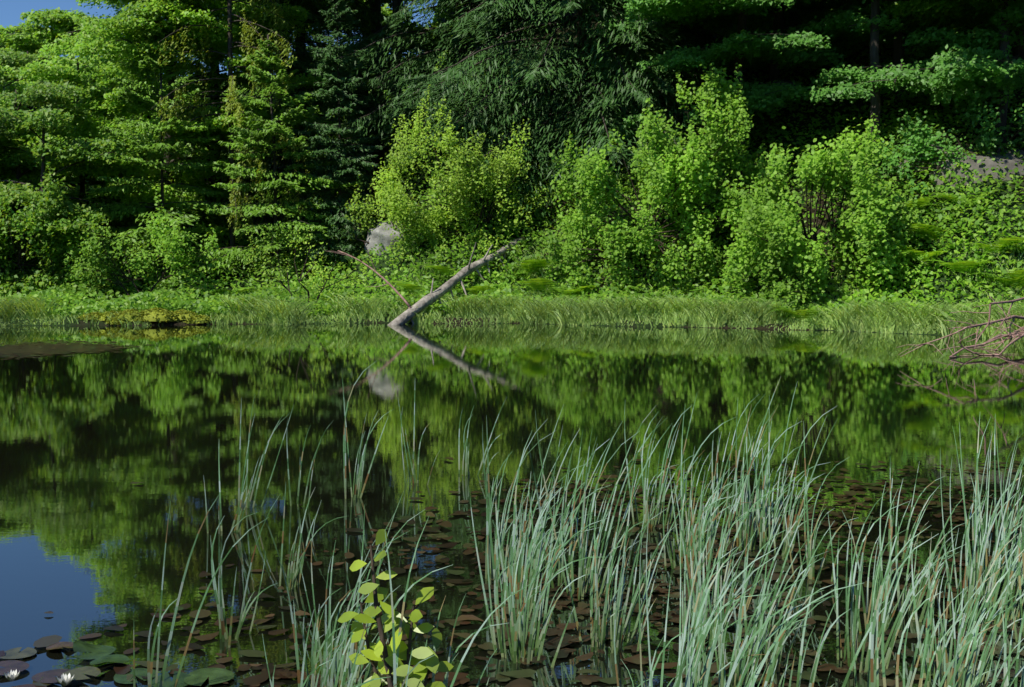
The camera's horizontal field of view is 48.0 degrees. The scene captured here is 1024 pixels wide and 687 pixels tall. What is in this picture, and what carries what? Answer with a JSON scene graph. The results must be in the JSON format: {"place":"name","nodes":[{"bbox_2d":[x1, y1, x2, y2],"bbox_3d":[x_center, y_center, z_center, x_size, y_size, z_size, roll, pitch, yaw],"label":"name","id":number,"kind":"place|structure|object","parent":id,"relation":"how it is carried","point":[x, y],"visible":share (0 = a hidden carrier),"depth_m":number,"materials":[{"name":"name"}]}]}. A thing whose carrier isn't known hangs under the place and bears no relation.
{"place":"outdoors","nodes":[
{"label":"outdoors","id":0,"kind":"place"},
{"bbox_2d":[0,0,437,75],"label":"sky","id":1,"kind":"structure","parent":0,"point":[10,10],"materials":[{"name":"blue"}]},
{"bbox_2d":[0,323,1023,686],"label":"pond water","id":2,"kind":"structure","parent":0,"point":[86,441],"depth_m":8.42,"materials":[{"name":"green liquid"}]},
{"bbox_2d":[338,529,453,686],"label":"alder sapling","id":3,"kind":"object","parent":2,"relation":"in","point":[373,652],"visible":0.96,"depth_m":3.37,"materials":[{"name":"green plant"}]},
{"bbox_2d":[0,555,997,686],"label":"water lilies","id":4,"kind":"object","parent":2,"relation":"on","point":[99,654],"visible":0.86,"depth_m":4.08,"materials":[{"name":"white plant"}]},
{"bbox_2d":[0,338,1023,686],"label":"floating pondweed","id":5,"kind":"object","parent":2,"relation":"on","point":[34,348],"visible":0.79,"depth_m":5.08,"materials":[{"name":"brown plant"}]},
{"bbox_2d":[133,362,1023,686],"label":"reeds","id":6,"kind":"object","parent":2,"relation":"on","point":[985,580],"visible":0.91,"depth_m":4.32,"materials":[{"name":"green plant"}]},
{"bbox_2d":[896,296,1023,357],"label":"dead branch tangle","id":7,"kind":"object","parent":2,"relation":"on","point":[1010,334],"visible":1,"depth_m":16.29,"materials":[{"name":"wood"}]},
{"bbox_2d":[0,0,1023,338],"bbox_3d":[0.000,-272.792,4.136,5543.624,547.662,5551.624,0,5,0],"label":"ground","id":8,"kind":"structure","parent":0,"point":[1018,202],"depth_m":26.89,"materials":[{"name":"green plant"}]},
{"bbox_2d":[0,98,54,256],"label":"young beech tree","id":9,"kind":"object","parent":8,"relation":"on","point":[4,166],"visible":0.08,"depth_m":30.22,"materials":[{"name":"green plant"}]},
{"bbox_2d":[0,62,57,108],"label":"dark beech tree","id":10,"kind":"object","parent":8,"relation":"on","point":[13,86],"visible":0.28,"depth_m":33.56,"materials":[{"name":"green plant"}]},
{"bbox_2d":[0,43,72,65],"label":"young beech tree","id":11,"kind":"object","parent":8,"relation":"on","point":[31,48],"visible":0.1,"depth_m":50.96,"materials":[{"name":"green plant"}]},
{"bbox_2d":[0,47,84,142],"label":"young beech tree","id":12,"kind":"object","parent":8,"relation":"on","point":[42,62],"visible":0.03,"depth_m":40.48,"materials":[{"name":"green plant"}]},
{"bbox_2d":[0,48,88,198],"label":"young beech tree","id":13,"kind":"object","parent":8,"relation":"on","point":[15,60],"visible":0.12,"depth_m":36.18,"materials":[{"name":"green plant"}]},
{"bbox_2d":[2,22,94,82],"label":"young beech tree","id":14,"kind":"object","parent":8,"relation":"on","point":[7,44],"visible":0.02,"depth_m":57.26,"materials":[{"name":"green plant"}]},
{"bbox_2d":[0,162,116,293],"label":"dark bush","id":15,"kind":"object","parent":8,"relation":"on","point":[53,251],"visible":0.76,"depth_m":27.04,"materials":[{"name":"green plant"}]},
{"bbox_2d":[0,7,143,107],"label":"young beech tree","id":16,"kind":"object","parent":8,"relation":"on","point":[10,34],"visible":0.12,"depth_m":50.67,"materials":[{"name":"green plant"}]},
{"bbox_2d":[0,105,156,300],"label":"young beech tree","id":17,"kind":"object","parent":8,"relation":"on","point":[75,157],"visible":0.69,"depth_m":27.72,"materials":[{"name":"green plant"}]},
{"bbox_2d":[22,12,167,107],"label":"young beech tree","id":18,"kind":"object","parent":8,"relation":"on","point":[46,32],"visible":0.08,"depth_m":43.02,"materials":[{"name":"green plant"}]},
{"bbox_2d":[6,56,188,248],"bbox_3d":[-11.809,-5.161,31.926,3.835,5.935,5.307,2,5,27],"label":"young beech tree","id":19,"kind":"object","parent":8,"relation":"on","point":[107,102],"visible":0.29,"depth_m":31.77,"materials":[{"name":"green plant"}]},
{"bbox_2d":[43,0,233,199],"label":"young beech tree","id":20,"kind":"object","parent":8,"relation":"on","point":[107,81],"visible":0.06,"depth_m":36.22,"materials":[{"name":"green plant"}]},
{"bbox_2d":[63,192,221,297],"bbox_3d":[-8.622,-2.139,26.702,3.854,2.764,1.545,0,5,0],"label":"bush","id":21,"kind":"object","parent":8,"relation":"on","point":[159,234],"visible":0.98,"depth_m":26.64,"materials":[{"name":"green plant"}]},
{"bbox_2d":[0,0,287,264],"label":"beech tree","id":22,"kind":"object","parent":8,"relation":"on","point":[134,17],"depth_m":30.12,"materials":[{"name":"green plant"}]},
{"bbox_2d":[77,307,210,324],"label":"moss cushions","id":23,"kind":"object","parent":8,"relation":"on","point":[163,315],"visible":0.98,"depth_m":23.43,"materials":[{"name":"green plant"}]},
{"bbox_2d":[60,28,256,289],"bbox_3d":[-8.786,-4.676,29.162,3.871,6.661,4.379,4,6,43],"label":"young fir tree","id":24,"kind":"object","parent":8,"relation":"on","point":[139,101],"visible":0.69,"depth_m":29.04,"materials":[{"name":"green plant"}]},
{"bbox_2d":[0,0,373,237],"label":"beech tree","id":25,"kind":"object","parent":8,"relation":"on","point":[216,60],"depth_m":31.59,"materials":[{"name":"green plant"}]},
{"bbox_2d":[135,0,328,262],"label":"larch tree","id":26,"kind":"object","parent":8,"relation":"on","point":[233,198],"visible":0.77,"depth_m":29.54,"materials":[{"name":"green plant"}]},
{"bbox_2d":[175,34,362,279],"bbox_3d":[-6.144,-4.614,28.857,4.753,6.302,3.087,0,5,0],"label":"young fir tree","id":27,"kind":"object","parent":8,"relation":"on","point":[271,128],"visible":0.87,"depth_m":28.83,"materials":[{"name":"green plant"}]},
{"bbox_2d":[179,0,405,169],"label":"beech tree","id":28,"kind":"object","parent":8,"relation":"on","point":[237,51],"visible":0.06,"depth_m":40.09,"materials":[{"name":"green plant"}]},
{"bbox_2d":[180,0,413,246],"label":"spruce tree","id":29,"kind":"object","parent":8,"relation":"on","point":[303,61],"visible":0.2,"depth_m":34.27,"materials":[{"name":"green plant"}]},
{"bbox_2d":[243,216,369,308],"bbox_3d":[-4.470,-1.659,25.018,2.662,2.201,1.143,0,5,0],"label":"bush","id":30,"kind":"object","parent":8,"relation":"on","point":[300,279],"visible":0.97,"depth_m":25.11,"materials":[{"name":"green plant"}]},
{"bbox_2d":[283,0,396,262],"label":"spruce tree","id":31,"kind":"object","parent":8,"relation":"on","point":[328,95],"visible":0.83,"depth_m":29.23,"materials":[{"name":"green plant"}]},
{"bbox_2d":[291,0,454,153],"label":"beech tree","id":32,"kind":"object","parent":8,"relation":"on","point":[405,25],"visible":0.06,"depth_m":42.34,"materials":[{"name":"green plant"}]},
{"bbox_2d":[369,0,383,193],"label":"tree trunk","id":33,"kind":"object","parent":8,"relation":"on","point":[377,5],"visible":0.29,"depth_m":36.41,"materials":[{"name":"brown plant"}]},
{"bbox_2d":[345,174,422,243],"bbox_3d":[-3.178,-3.203,28.694,2.090,2.065,1.001,0,5,0],"label":"bush","id":34,"kind":"object","parent":8,"relation":"on","point":[368,205],"visible":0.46,"depth_m":28.80,"materials":[{"name":"green plant"}]},
{"bbox_2d":[365,221,406,255],"bbox_3d":[-3.126,-2.574,29.040,1.136,1.053,1.014,-8,13,-28],"label":"boulder","id":35,"kind":"object","parent":8,"relation":"on","point":[375,236],"visible":0.45,"depth_m":28.65,"materials":[{"name":"grey stone"}]},
{"bbox_2d":[389,0,406,158],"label":"tree trunk","id":36,"kind":"object","parent":8,"relation":"on","point":[395,3],"visible":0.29,"depth_m":38.19,"materials":[{"name":"brown plant"}]},
{"bbox_2d":[312,0,598,170],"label":"spruce tree","id":37,"kind":"object","parent":8,"relation":"on","point":[460,48],"visible":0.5,"depth_m":31.56,"materials":[{"name":"green plant"}]},
{"bbox_2d":[388,237,525,324],"bbox_3d":[-0.996,-1.319,25.178,0.658,2.093,5.313,3,5,32],"label":"fallen log","id":38,"kind":"object","parent":8,"relation":"on","point":[421,304],"visible":0.73,"depth_m":24.99,"materials":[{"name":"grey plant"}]},
{"bbox_2d":[324,243,410,307],"bbox_3d":[-2.979,-1.300,24.180,1.916,1.651,0.434,1,5,14],"label":"dead branch","id":39,"kind":"object","parent":38,"relation":"attached to","point":[395,290],"visible":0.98,"depth_m":24.11,"materials":[{"name":"brown wood"}]},
{"bbox_2d":[372,85,548,266],"bbox_3d":[-1.242,-3.927,26.872,4.256,4.346,2.848,0,5,0],"label":"willow bush","id":40,"kind":"object","parent":8,"relation":"on","point":[461,196],"visible":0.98,"depth_m":26.83,"materials":[{"name":"green plant"}]},
{"bbox_2d":[0,229,1023,338],"label":"shore grass","id":41,"kind":"structure","parent":8,"relation":"on","point":[882,317],"depth_m":23.20,"materials":[{"name":"green plant"}]},
{"bbox_2d":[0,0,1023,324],"bbox_3d":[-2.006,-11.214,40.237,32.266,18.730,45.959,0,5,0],"label":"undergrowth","id":42,"kind":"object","parent":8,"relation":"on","point":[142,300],"visible":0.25,"depth_m":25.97,"materials":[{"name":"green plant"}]},
{"bbox_2d":[33,189,1023,318],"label":"ferns","id":43,"kind":"object","parent":8,"relation":"on","point":[540,284],"visible":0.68,"depth_m":22.82,"materials":[{"name":"green plant"}]},
{"bbox_2d":[392,0,766,216],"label":"spruce tree","id":44,"kind":"object","parent":8,"relation":"on","point":[584,84],"visible":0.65,"depth_m":28.07,"materials":[{"name":"green plant"}]},
{"bbox_2d":[536,62,791,296],"bbox_3d":[3.359,-3.405,25.100,5.670,5.391,3.074,0,5,0],"label":"alder bush","id":45,"kind":"object","parent":8,"relation":"on","point":[690,171],"visible":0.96,"depth_m":24.84,"materials":[{"name":"green plant"}]},
{"bbox_2d":[557,0,824,144],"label":"rowan tree","id":46,"kind":"object","parent":8,"relation":"on","point":[730,65],"visible":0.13,"depth_m":29.90,"materials":[{"name":"green plant"}]},
{"bbox_2d":[622,0,809,181],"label":"rowan tree","id":47,"kind":"object","parent":8,"relation":"on","point":[679,9],"visible":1,"depth_m":25.24,"materials":[{"name":"green plant"}]},
{"bbox_2d":[595,0,956,147],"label":"rowan tree","id":48,"kind":"object","parent":8,"relation":"on","point":[772,100],"visible":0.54,"depth_m":26.61,"materials":[{"name":"green plant"}]},
{"bbox_2d":[722,113,930,317],"bbox_3d":[6.266,-2.498,22.910,4.043,4.251,2.627,0,5,0],"label":"alder bush","id":49,"kind":"object","parent":8,"relation":"on","point":[782,247],"visible":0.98,"depth_m":22.75,"materials":[{"name":"green plant"}]},
{"bbox_2d":[699,0,1023,109],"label":"rowan tree","id":50,"kind":"object","parent":8,"relation":"on","point":[899,78],"visible":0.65,"depth_m":25.16,"materials":[{"name":"green plant"}]},
{"bbox_2d":[759,0,1023,164],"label":"rowan tree","id":51,"kind":"object","parent":8,"relation":"on","point":[897,8],"visible":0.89,"depth_m":25.43,"materials":[{"name":"green plant"}]},
{"bbox_2d":[823,0,1023,83],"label":"rowan tree","id":52,"kind":"object","parent":8,"relation":"on","point":[976,58],"visible":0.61,"depth_m":25.01,"materials":[{"name":"green plant"}]},
{"bbox_2d":[862,0,1009,147],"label":"rowan tree","id":53,"kind":"object","parent":8,"relation":"on","point":[1003,45],"visible":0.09,"depth_m":24.59,"materials":[{"name":"plant"}]},
{"bbox_2d":[871,45,1023,200],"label":"shrub","id":54,"kind":"object","parent":8,"relation":"on","point":[914,141],"visible":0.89,"depth_m":24.24,"materials":[{"name":"green plant"}]},
{"bbox_2d":[897,143,1023,186],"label":"outcrop rock","id":55,"kind":"object","parent":8,"relation":"on","point":[1010,164],"visible":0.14,"depth_m":24.06,"materials":[{"name":"grey stone"}]}
]}

